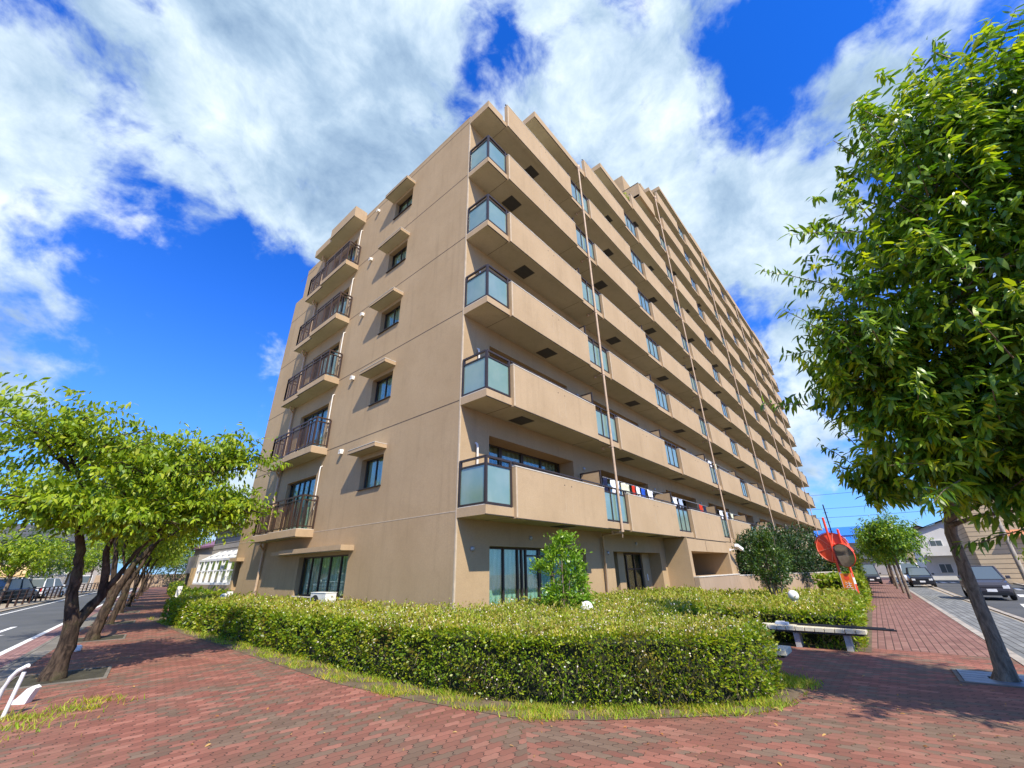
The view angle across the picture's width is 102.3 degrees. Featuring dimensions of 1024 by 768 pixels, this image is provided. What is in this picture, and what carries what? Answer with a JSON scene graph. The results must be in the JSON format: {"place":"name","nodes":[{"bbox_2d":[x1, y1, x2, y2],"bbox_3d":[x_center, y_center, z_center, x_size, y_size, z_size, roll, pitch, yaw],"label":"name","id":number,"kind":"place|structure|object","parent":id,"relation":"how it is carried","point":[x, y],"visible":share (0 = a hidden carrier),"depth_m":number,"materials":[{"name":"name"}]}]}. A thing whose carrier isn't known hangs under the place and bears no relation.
{"place":"outdoors","nodes":[
{"label":"outdoors","id":0,"kind":"place"},
{"bbox_2d":[0,565,29,578],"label":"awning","id":1,"kind":"object","parent":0,"point":[18,573],"visible":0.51,"depth_m":33.66,"materials":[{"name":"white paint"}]},
{"bbox_2d":[11,684,41,704],"bbox_3d":[-6.546,4.174,5.540,0.260,0.200,0.100,3,-25,-9],"label":"wheel stop","id":2,"kind":"object","parent":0,"point":[26,696],"visible":0.94,"depth_m":5.51,"materials":[{"name":"white paint"}]},
{"bbox_2d":[0,589,97,610],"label":"pavement","id":3,"kind":"structure","parent":0,"point":[11,604],"depth_m":30.11,"materials":[{"name":"concrete"}]},
{"bbox_2d":[0,579,37,602],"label":"car","id":4,"kind":"object","parent":3,"relation":"on","point":[15,584],"visible":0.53,"depth_m":29.99,"materials":[{"name":"black"}]},
{"bbox_2d":[0,528,73,597],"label":"tree","id":5,"kind":"object","parent":3,"relation":"on","point":[17,558],"visible":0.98,"depth_m":28.89,"materials":[{"name":"green plant"}]},
{"bbox_2d":[0,527,88,578],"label":"tree","id":6,"kind":"object","parent":3,"relation":"on","point":[59,566],"visible":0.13,"depth_m":39.44,"materials":[{"name":"green plant"}]},
{"bbox_2d":[31,578,65,598],"bbox_3d":[-41.413,18.117,36.526,1.920,1.596,3.860,8,-26,-20],"label":"car","id":7,"kind":"object","parent":3,"relation":"on","point":[48,582],"visible":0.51,"depth_m":36.02,"materials":[{"name":"white"}]},
{"bbox_2d":[28,567,70,583],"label":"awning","id":8,"kind":"object","parent":3,"relation":"on","point":[55,574],"visible":0.23,"depth_m":41.64,"materials":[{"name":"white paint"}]},
{"bbox_2d":[0,582,99,607],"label":"guard railing","id":9,"kind":"object","parent":3,"relation":"on","point":[25,595],"visible":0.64,"depth_m":29.11,"materials":[{"name":"metal"}]},
{"bbox_2d":[42,540,103,586],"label":"tree","id":10,"kind":"object","parent":3,"relation":"on","point":[88,556],"visible":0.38,"depth_m":43.20,"materials":[{"name":"green plant"}]},
{"bbox_2d":[85,544,121,589],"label":"tree","id":11,"kind":"object","parent":3,"relation":"on","point":[98,564],"visible":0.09,"depth_m":61.74,"materials":[{"name":"green plant"}]},
{"bbox_2d":[0,588,132,651],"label":"road","id":12,"kind":"structure","parent":0,"point":[30,622],"depth_m":17.15,"materials":[{"name":"asphalt"}]},
{"bbox_2d":[0,590,131,655],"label":"road marking","id":13,"kind":"object","parent":12,"relation":"on","point":[21,643],"visible":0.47,"depth_m":11.45,"materials":[{"name":"paint"}]},
{"bbox_2d":[0,588,138,667],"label":"cycle strip","id":14,"kind":"object","parent":12,"relation":"on","point":[13,654],"visible":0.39,"depth_m":10.29,"materials":[{"name":"asphalt"}]},
{"bbox_2d":[0,587,527,767],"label":"pavement","id":15,"kind":"structure","parent":0,"point":[169,724],"depth_m":4.67,"materials":[{"name":"brick"}]},
{"bbox_2d":[0,663,30,719],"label":"cycle barrier","id":16,"kind":"object","parent":15,"relation":"on","point":[17,686],"visible":0.89,"depth_m":5.00,"materials":[{"name":"metal"}]},
{"bbox_2d":[0,665,112,690],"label":"tree grate","id":17,"kind":"object","parent":15,"relation":"on","point":[76,675],"visible":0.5,"depth_m":6.86,"materials":[{"name":"concrete"}]},
{"bbox_2d":[0,589,138,685],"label":"edging","id":18,"kind":"object","parent":15,"relation":"on","point":[31,657],"visible":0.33,"depth_m":8.96,"materials":[{"name":"stone"}]},
{"bbox_2d":[77,634,126,642],"bbox_3d":[-11.348,6.969,11.225,1.250,0.066,1.250,17,-30,-35],"label":"tree grate","id":19,"kind":"object","parent":15,"relation":"on","point":[112,637],"visible":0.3,"depth_m":11.28,"materials":[{"name":"concrete"}]},
{"bbox_2d":[87,620,135,626],"bbox_3d":[-14.557,8.748,15.019,1.250,0.066,1.250,17,-30,-35],"label":"tree grate","id":20,"kind":"object","parent":15,"relation":"on","point":[124,622],"visible":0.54,"depth_m":15.12,"materials":[{"name":"concrete"}]},
{"bbox_2d":[62,482,246,623],"bbox_3d":[-14.408,6.147,16.282,6.685,5.984,5.177,9,-26,-21],"label":"cherry tree","id":21,"kind":"object","parent":20,"relation":"on","point":[118,605],"visible":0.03,"depth_m":16.17,"materials":[{"name":"green plant"}]},
{"bbox_2d":[63,530,189,612],"bbox_3d":[-18.823,8.313,20.876,5.177,5.984,6.685,7,-26,-18],"label":"cherry tree","id":22,"kind":"object","parent":15,"relation":"on","point":[154,551],"visible":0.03,"depth_m":20.38,"materials":[{"name":"green plant"}]},
{"bbox_2d":[0,427,266,640],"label":"cherry tree","id":23,"kind":"object","parent":15,"relation":"on","point":[95,629],"visible":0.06,"depth_m":11.81,"materials":[{"name":"green plant"}]},
{"bbox_2d":[86,537,197,601],"bbox_3d":[-25.999,12.096,28.924,6.685,5.984,5.177,-4,-24,7],"label":"cherry tree","id":24,"kind":"object","parent":15,"relation":"on","point":[101,551],"visible":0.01,"depth_m":28.16,"materials":[{"name":"green plant"}]},
{"bbox_2d":[0,370,288,681],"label":"cherry tree","id":25,"kind":"object","parent":15,"relation":"on","point":[153,472],"visible":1,"depth_m":7.37,"materials":[{"name":"green plant"}]},
{"bbox_2d":[120,555,171,593],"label":"cherry tree","id":26,"kind":"object","parent":15,"relation":"on","point":[149,565],"visible":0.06,"depth_m":43.35,"materials":[{"name":"green plant"}]},
{"bbox_2d":[111,553,186,595],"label":"cherry tree","id":27,"kind":"object","parent":15,"relation":"on","point":[144,576],"visible":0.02,"depth_m":37.82,"materials":[{"name":"green plant"}]},
{"bbox_2d":[118,557,182,591],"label":"cherry tree","id":28,"kind":"object","parent":15,"relation":"on","point":[155,566],"visible":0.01,"depth_m":49.01,"materials":[{"name":"green plant"}]},
{"bbox_2d":[111,545,196,598],"bbox_3d":[-29.346,14.307,33.669,5.177,5.984,6.685,-22,-32,39],"label":"cherry tree","id":29,"kind":"object","parent":15,"relation":"on","point":[175,558],"visible":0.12,"depth_m":34.02,"materials":[{"name":"green plant"}]},
{"bbox_2d":[112,536,211,606],"bbox_3d":[-21.771,10.109,24.718,6.685,5.984,5.177,-20,-30,35],"label":"cherry tree","id":30,"kind":"object","parent":15,"relation":"on","point":[137,582],"visible":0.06,"depth_m":24.39,"materials":[{"name":"green plant"}]},
{"bbox_2d":[146,557,187,589],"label":"cherry tree","id":31,"kind":"object","parent":15,"relation":"on","point":[175,564],"visible":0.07,"depth_m":56.59,"materials":[{"name":"green plant"}]},
{"bbox_2d":[140,537,202,582],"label":"tree","id":32,"kind":"object","parent":15,"relation":"on","point":[182,570],"visible":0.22,"depth_m":69.17,"materials":[{"name":"green plant"}]},
{"bbox_2d":[186,568,196,586],"bbox_3d":[-17.854,11.128,22.914,0.080,1.650,2.800,19,-31,-37],"label":"timber fence","id":33,"kind":"object","parent":15,"relation":"on","point":[191,576],"visible":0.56,"depth_m":23.16,"materials":[{"name":"wood"}]},
{"bbox_2d":[184,555,210,584],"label":"building","id":34,"kind":"structure","parent":15,"relation":"on","point":[193,561],"depth_m":26.07,"materials":[{"name":"grey"}]},
{"bbox_2d":[166,580,233,598],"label":"hedge","id":35,"kind":"object","parent":15,"relation":"on","point":[172,589],"visible":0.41,"depth_m":18.69,"materials":[{"name":"green plant"}]},
{"bbox_2d":[190,585,228,591],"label":"boundary wall","id":36,"kind":"structure","parent":15,"relation":"on","point":[225,587],"depth_m":19.52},
{"bbox_2d":[192,549,237,584],"bbox_3d":[-14.222,9.373,20.932,5.745,1.880,1.651,-21,-31,36],"label":"conservatory","id":37,"kind":"object","parent":36,"relation":"on","point":[216,568],"visible":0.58,"depth_m":20.53,"materials":[{"name":"white paint"}]},
{"bbox_2d":[12,651,1008,765],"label":"leaf litter","id":38,"kind":"object","parent":15,"relation":"on","point":[552,718],"visible":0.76,"depth_m":4.39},
{"bbox_2d":[0,604,875,754],"bbox_3d":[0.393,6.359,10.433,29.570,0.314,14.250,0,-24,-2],"label":"grass","id":39,"kind":"structure","parent":0,"point":[791,682],"depth_m":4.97,"materials":[{"name":"plant"}]},
{"bbox_2d":[159,584,785,709],"bbox_3d":[-2.532,6.033,10.694,20.381,1.218,13.125,-1,-24,-1],"label":"hedge","id":40,"kind":"object","parent":39,"relation":"on","point":[673,645],"visible":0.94,"depth_m":5.71,"materials":[{"name":"green plant"}]},
{"bbox_2d":[528,529,601,616],"bbox_3d":[1.106,4.296,8.665,1.530,2.375,0.898,1,-24,-4],"label":"shrub","id":41,"kind":"object","parent":39,"relation":"on","point":[564,539],"visible":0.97,"depth_m":8.72,"materials":[{"name":"green plant"}]},
{"bbox_2d":[741,526,798,594],"bbox_3d":[8.509,6.208,13.592,1.547,2.834,1.898,-21,-31,36],"label":"shrub","id":42,"kind":"object","parent":39,"relation":"on","point":[762,541],"visible":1,"depth_m":13.57,"materials":[{"name":"green plant"}]},
{"bbox_2d":[696,586,870,646],"bbox_3d":[8.228,7.161,13.418,5.710,1.149,10.825,-21,-31,36],"label":"hedge","id":43,"kind":"object","parent":39,"relation":"on","point":[838,606],"visible":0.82,"depth_m":9.49,"materials":[{"name":"green plant"}]},
{"bbox_2d":[788,590,798,602],"bbox_3d":[7.335,5.809,10.605,0.247,0.905,0.247,-21,-31,36],"label":"garden lamp","id":44,"kind":"object","parent":39,"relation":"on","point":[792,594],"visible":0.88,"depth_m":10.67,"materials":[{"name":"white paint"}]},
{"bbox_2d":[815,517,849,587],"bbox_3d":[13.494,7.374,17.135,0.352,3.495,1.200,20,-32,-39],"label":"road mirror","id":45,"kind":"object","parent":39,"relation":"on","point":[826,541],"visible":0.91,"depth_m":17.48,"materials":[{"name":"orange metal"}]},
{"bbox_2d":[832,529,859,593],"bbox_3d":[13.746,7.483,16.782,0.387,2.995,0.899,7,-26,-18],"label":"road mirror","id":46,"kind":"object","parent":39,"relation":"on","point":[845,555],"visible":0.94,"depth_m":16.86,"materials":[{"name":"orange metal"}]},
{"bbox_2d":[839,573,856,590],"bbox_3d":[13.577,8.109,16.599,0.390,0.890,0.036,-21,-31,36],"label":"notice board","id":47,"kind":"object","parent":46,"relation":"attached to","point":[847,580],"visible":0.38,"depth_m":16.66,"materials":[{"name":"orange paint"}]},
{"bbox_3d":[-5.431,6.801,11.580,0.850,0.380,0.350,-21,-31,36],"label":"concrete plinth","id":48,"kind":"object","parent":39,"relation":"on","visible":0},
{"bbox_2d":[310,592,336,605],"bbox_3d":[-5.431,6.315,11.769,0.920,0.661,0.345,-21,-31,36],"label":"air conditioner","id":49,"kind":"object","parent":48,"relation":"on","point":[316,596],"visible":0.33,"depth_m":11.66,"materials":[{"name":"white plastic"}]},
{"bbox_2d":[0,574,1023,673],"bbox_3d":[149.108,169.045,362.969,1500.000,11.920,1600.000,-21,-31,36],"label":"ground","id":50,"kind":"structure","parent":0,"point":[887,576],"depth_m":26.77,"materials":[{"name":"asphalt"}]},
{"bbox_2d":[0,524,91,592],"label":"house","id":51,"kind":"structure","parent":50,"relation":"on","point":[30,533],"depth_m":46.68,"materials":[{"name":"white paint"}]},
{"bbox_2d":[80,543,111,588],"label":"house","id":52,"kind":"structure","parent":50,"relation":"on","point":[87,577],"depth_m":68.89,"materials":[{"name":"grey"}]},
{"bbox_2d":[91,574,185,588],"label":"boundary wall","id":53,"kind":"structure","parent":50,"relation":"on","point":[158,581],"depth_m":71.29,"materials":[{"name":"concrete"}]},
{"bbox_2d":[193,524,242,555],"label":"house","id":54,"kind":"structure","parent":50,"relation":"on","point":[231,543],"depth_m":25.79,"materials":[{"name":"grey"}]},
{"bbox_2d":[228,100,828,610],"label":"apartment building","id":55,"kind":"structure","parent":50,"relation":"on","point":[512,338],"depth_m":15.45,"materials":[{"name":"beige concrete"}]},
{"bbox_2d":[282,477,315,529],"bbox_3d":[-7.996,4.659,15.711,2.460,1.960,0.150,-21,-31,36],"label":"balcony door","id":56,"kind":"structure","parent":55,"relation":"in","point":[306,486],"depth_m":15.89,"materials":[{"name":"glass"}]},
{"bbox_2d":[298,406,328,450],"bbox_3d":[-8.050,2.062,16.883,2.460,1.960,0.150,-21,-31,36],"label":"balcony door","id":57,"kind":"structure","parent":55,"relation":"in","point":[323,413],"depth_m":17.05,"materials":[{"name":"glass"}]},
{"bbox_2d":[292,554,348,598],"bbox_3d":[-5.997,6.097,13.062,3.360,1.205,0.360,-21,-31,36],"label":"window","id":58,"kind":"structure","parent":55,"relation":"in","point":[323,573],"depth_m":13.28,"materials":[{"name":"glass"}]},
{"bbox_2d":[312,345,338,378],"bbox_3d":[-8.104,-0.535,18.056,2.460,1.960,0.150,-21,-31,36],"label":"balcony door","id":59,"kind":"structure","parent":55,"relation":"in","point":[335,348],"depth_m":18.16,"materials":[{"name":"blue glass"}]},
{"bbox_2d":[324,291,348,318],"bbox_3d":[-8.157,-3.132,19.229,2.460,1.960,0.150,-21,-31,36],"label":"balcony door","id":60,"kind":"structure","parent":55,"relation":"in","point":[342,307],"depth_m":19.36,"materials":[{"name":"glass"}]},
{"bbox_2d":[334,245,356,268],"bbox_3d":[-8.211,-5.729,20.402,2.460,1.960,0.150,-21,-31,36],"label":"balcony door","id":61,"kind":"structure","parent":55,"relation":"in","point":[350,255],"depth_m":20.52,"materials":[{"name":"glass"}]},
{"bbox_2d":[356,456,383,490],"bbox_3d":[-4.307,2.787,12.887,1.270,0.970,0.350,-21,-31,36],"label":"side window","id":62,"kind":"structure","parent":55,"relation":"in","point":[375,471],"depth_m":13.14,"materials":[{"name":"blue glass"}]},
{"bbox_2d":[368,374,392,405],"bbox_3d":[-4.361,0.190,14.060,1.270,0.970,0.350,-21,-31,36],"label":"side window","id":63,"kind":"structure","parent":55,"relation":"in","point":[385,387],"depth_m":14.33,"materials":[{"name":"blue glass"}]},
{"bbox_2d":[377,305,399,334],"bbox_3d":[-4.415,-2.407,15.233,1.270,0.970,0.350,-21,-31,36],"label":"side window","id":64,"kind":"structure","parent":55,"relation":"in","point":[393,319],"depth_m":15.50,"materials":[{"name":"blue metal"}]},
{"bbox_2d":[386,246,406,273],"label":"side window","id":65,"kind":"structure","parent":55,"relation":"in","point":[402,256],"depth_m":16.64,"materials":[{"name":"brown metal"}]},
{"bbox_2d":[393,194,412,219],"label":"side window","id":66,"kind":"structure","parent":55,"relation":"in","point":[409,203],"depth_m":17.78,"materials":[{"name":"brown metal"}]},
{"bbox_2d":[489,444,559,475],"bbox_3d":[0.256,3.160,12.853,0.190,2.030,4.210,-21,-31,36],"label":"sliding window","id":67,"kind":"structure","parent":55,"relation":"in","point":[498,452],"depth_m":13.16,"materials":[{"name":"glass"}]},
{"bbox_2d":[489,547,580,610],"bbox_3d":[0.691,5.782,11.562,0.090,2.152,4.460,-21,-31,36],"label":"terrace window","id":68,"kind":"structure","parent":55,"relation":"in","point":[509,572],"depth_m":11.15,"materials":[{"name":"glass"}]},
{"bbox_2d":[601,476,636,494],"bbox_3d":[4.242,4.981,17.068,0.190,2.030,4.210,-21,-31,36],"label":"sliding window","id":69,"kind":"structure","parent":55,"relation":"in","point":[608,481],"depth_m":17.96,"materials":[{"name":"glass"}]},
{"bbox_2d":[602,476,661,493],"bbox_3d":[4.837,3.992,16.060,0.030,0.030,5.200,-21,-31,36],"label":"laundry pole","id":70,"kind":"object","parent":55,"relation":"attached to","point":[631,485],"visible":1,"depth_m":15.75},
{"bbox_2d":[610,480,619,493],"bbox_3d":[3.696,3.699,14.740,0.083,0.520,0.631,-21,-31,36],"label":"shirt","id":71,"kind":"object","parent":70,"relation":"hanging from","point":[612,483],"visible":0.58,"depth_m":14.65,"materials":[{"name":"white fabric"}]},
{"bbox_2d":[621,483,629,494],"bbox_3d":[4.219,3.958,15.288,0.083,0.560,0.620,-21,-31,36],"label":"sheet","id":72,"kind":"object","parent":70,"relation":"hanging from","point":[624,486],"visible":0.47,"depth_m":15.29,"materials":[{"name":"beige fabric"}]},
{"bbox_2d":[623,553,644,590],"bbox_3d":[4.458,7.724,16.007,0.200,2.130,4.095,-21,-31,36],"label":"entrance window","id":73,"kind":"structure","parent":55,"relation":"in","point":[632,561],"depth_m":16.74,"materials":[{"name":"black glass"}]},
{"bbox_2d":[732,525,797,588],"bbox_3d":[12.880,9.688,22.480,3.980,3.693,3.617,0,-24,-2],"label":"bush","id":74,"kind":"object","parent":50,"relation":"on","point":[745,540],"visible":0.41,"depth_m":21.98,"materials":[{"name":"green plant"}]},
{"bbox_2d":[694,571,837,590],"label":"garden wall","id":75,"kind":"structure","parent":50,"relation":"on","point":[730,581],"depth_m":20.79,"materials":[{"name":"white concrete"}]},
{"bbox_2d":[741,522,826,586],"bbox_3d":[16.317,10.262,24.262,4.364,4.195,4.615,10,-27,-23],"label":"bush","id":76,"kind":"object","parent":50,"relation":"on","point":[806,562],"visible":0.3,"depth_m":23.68,"materials":[{"name":"green plant"}]},
{"bbox_2d":[774,524,859,571],"bbox_3d":[20.092,11.792,27.645,5.065,4.484,4.732,-21,-31,36],"label":"bush","id":77,"kind":"object","parent":50,"relation":"on","point":[828,567],"visible":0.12,"depth_m":26.95,"materials":[{"name":"green plant"}]},
{"bbox_2d":[818,537,866,575],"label":"bush","id":78,"kind":"object","parent":50,"relation":"on","point":[858,563],"visible":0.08,"depth_m":27.88,"materials":[{"name":"green plant"}]},
{"bbox_2d":[812,569,873,605],"bbox_3d":[20.400,11.924,24.709,2.013,1.654,20.235,-20,-30,35],"label":"hedge","id":79,"kind":"object","parent":50,"relation":"on","point":[861,580],"visible":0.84,"depth_m":18.19,"materials":[{"name":"green plant"}]},
{"bbox_2d":[814,526,898,573],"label":"station building","id":80,"kind":"structure","parent":50,"relation":"on","point":[846,533],"depth_m":107.88,"materials":[{"name":"blue"}]},
{"bbox_2d":[905,525,920,564],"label":"house","id":81,"kind":"structure","parent":50,"relation":"on","point":[916,527],"depth_m":68.21,"materials":[{"name":"beige"}]},
{"bbox_2d":[910,520,958,579],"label":"house","id":82,"kind":"structure","parent":50,"relation":"on","point":[941,565],"depth_m":55.69,"materials":[{"name":"white paint"}]},
{"bbox_2d":[928,540,942,545],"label":"window","id":83,"kind":"structure","parent":82,"relation":"in","point":[934,542],"depth_m":56.16,"materials":[{"name":"glass"}]},
{"bbox_2d":[938,563,954,572],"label":"window","id":84,"kind":"structure","parent":82,"relation":"in","point":[944,568],"depth_m":54.86,"materials":[{"name":"glass"}]},
{"bbox_2d":[896,578,1023,657],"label":"road","id":85,"kind":"structure","parent":50,"relation":"on","point":[1011,631],"depth_m":13.17,"materials":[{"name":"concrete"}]},
{"bbox_2d":[898,563,917,581],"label":"car","id":86,"kind":"object","parent":85,"relation":"on","point":[903,566],"visible":0.15,"depth_m":41.44,"materials":[{"name":"white"}]},
{"bbox_2d":[904,567,936,586],"bbox_3d":[35.369,16.739,35.776,1.920,1.496,3.860,-19,-30,35],"label":"car","id":87,"kind":"object","parent":85,"relation":"on","point":[918,575],"visible":1,"depth_m":34.90,"materials":[{"name":"black"}]},
{"bbox_2d":[897,582,1023,665],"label":"kerb","id":88,"kind":"structure","parent":50,"relation":"on","point":[1016,657],"depth_m":10.68,"materials":[{"name":"concrete"}]},
{"bbox_2d":[925,584,1023,621],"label":"kerb","id":89,"kind":"structure","parent":50,"relation":"on","point":[1007,614],"depth_m":15.23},
{"bbox_2d":[957,501,1023,583],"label":"apartment building","id":90,"kind":"structure","parent":50,"relation":"on","point":[1000,560],"depth_m":39.85,"materials":[{"name":"beige"}]},
{"bbox_2d":[0,0,1023,573],"label":"sky","id":91,"kind":"structure","parent":0,"point":[174,174],"materials":[{"name":"blue"}]},
{"bbox_2d":[517,645,1023,767],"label":"pavement","id":92,"kind":"structure","parent":0,"point":[936,703],"depth_m":4.13,"materials":[{"name":"brick"}]},
{"bbox_2d":[762,645,791,673],"bbox_3d":[3.255,4.379,6.657,2.188,0.375,0.420,-21,-31,36],"label":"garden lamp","id":93,"kind":"object","parent":92,"relation":"on","point":[785,651],"visible":0.06,"depth_m":6.01,"materials":[{"name":"plastic"}]},
{"bbox_2d":[762,622,867,651],"bbox_3d":[5.974,5.168,8.448,2.138,0.375,0.420,-21,-31,36],"label":"bench","id":94,"kind":"object","parent":92,"relation":"on","point":[798,630],"visible":0.57,"depth_m":8.21,"materials":[{"name":"concrete"}]},
{"bbox_2d":[789,622,881,627],"bbox_3d":[6.494,4.870,8.308,1.620,0.031,0.025,-21,-31,37],"label":"black pole","id":95,"kind":"object","parent":94,"relation":"on","point":[837,625],"visible":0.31,"depth_m":8.24,"materials":[{"name":"plastic"}]},
{"bbox_2d":[795,623,893,629],"bbox_3d":[6.524,4.798,8.152,1.592,0.031,0.025,-22,-32,38],"label":"black pole","id":96,"kind":"object","parent":94,"relation":"on","point":[847,626],"visible":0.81,"depth_m":8.07,"materials":[{"name":"metal"}]},
{"bbox_2d":[797,624,896,631],"bbox_3d":[6.473,4.747,8.035,0.025,0.031,1.585,21,-32,-40],"label":"black pole","id":97,"kind":"object","parent":94,"relation":"on","point":[847,627],"visible":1,"depth_m":7.97,"materials":[{"name":"metal"}]},
{"bbox_2d":[950,668,1023,687],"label":"tree grate","id":98,"kind":"object","parent":92,"relation":"on","point":[972,676],"visible":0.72,"depth_m":5.75,"materials":[{"name":"metal"}]},
{"bbox_2d":[755,4,1023,682],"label":"street tree","id":99,"kind":"object","parent":98,"relation":"on","point":[952,417],"visible":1,"depth_m":5.41,"materials":[{"name":"green plant"}]},
{"bbox_2d":[869,578,1011,658],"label":"pavement","id":100,"kind":"structure","parent":0,"point":[917,623],"depth_m":10.78,"materials":[{"name":"brick"}]},
{"bbox_2d":[860,564,882,583],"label":"car","id":101,"kind":"object","parent":100,"relation":"on","point":[872,575],"visible":0.59,"depth_m":43.35,"materials":[{"name":"black"}]},
{"bbox_2d":[854,526,907,588],"bbox_3d":[29.733,13.622,32.837,3.352,4.963,3.765,-8,-25,14],"label":"street tree","id":102,"kind":"object","parent":100,"relation":"on","point":[893,576],"visible":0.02,"depth_m":32.55,"materials":[{"name":"green plant"}]},
{"bbox_2d":[860,546,906,585],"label":"street tree","id":103,"kind":"object","parent":100,"relation":"on","point":[887,565],"visible":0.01,"depth_m":37.85,"materials":[{"name":"green plant"}]},
{"bbox_2d":[849,518,919,592],"bbox_3d":[24.774,11.223,27.224,3.594,4.737,3.199,1,-24,-6],"label":"street tree","id":104,"kind":"object","parent":100,"relation":"on","point":[897,575],"visible":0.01,"depth_m":27.11,"materials":[{"name":"green plant"}]},
{"bbox_2d":[853,508,933,598],"bbox_3d":[20.561,9.116,22.267,3.047,4.512,3.423,6,-25,-14],"label":"street tree","id":105,"kind":"object","parent":100,"relation":"on","point":[891,540],"visible":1,"depth_m":21.96,"materials":[{"name":"green plant"}]},
{"bbox_2d":[930,580,1023,617],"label":"road","id":106,"kind":"structure","parent":0,"point":[1008,604],"depth_m":20.81,"materials":[{"name":"asphalt"}]},
{"bbox_2d":[957,565,1017,599],"bbox_3d":[24.065,10.111,21.056,1.840,1.496,3.560,-20,-30,35],"label":"car","id":107,"kind":"object","parent":106,"relation":"on","point":[991,580],"visible":0.64,"depth_m":20.02,"materials":[{"name":"grey"}]},
{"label":"pavement","id":108,"kind":"structure","parent":0,"visible":0},
{"bbox_2d":[990,507,1023,579],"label":"utility pole","id":109,"kind":"object","parent":108,"relation":"on","point":[1014,554],"visible":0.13,"depth_m":32.18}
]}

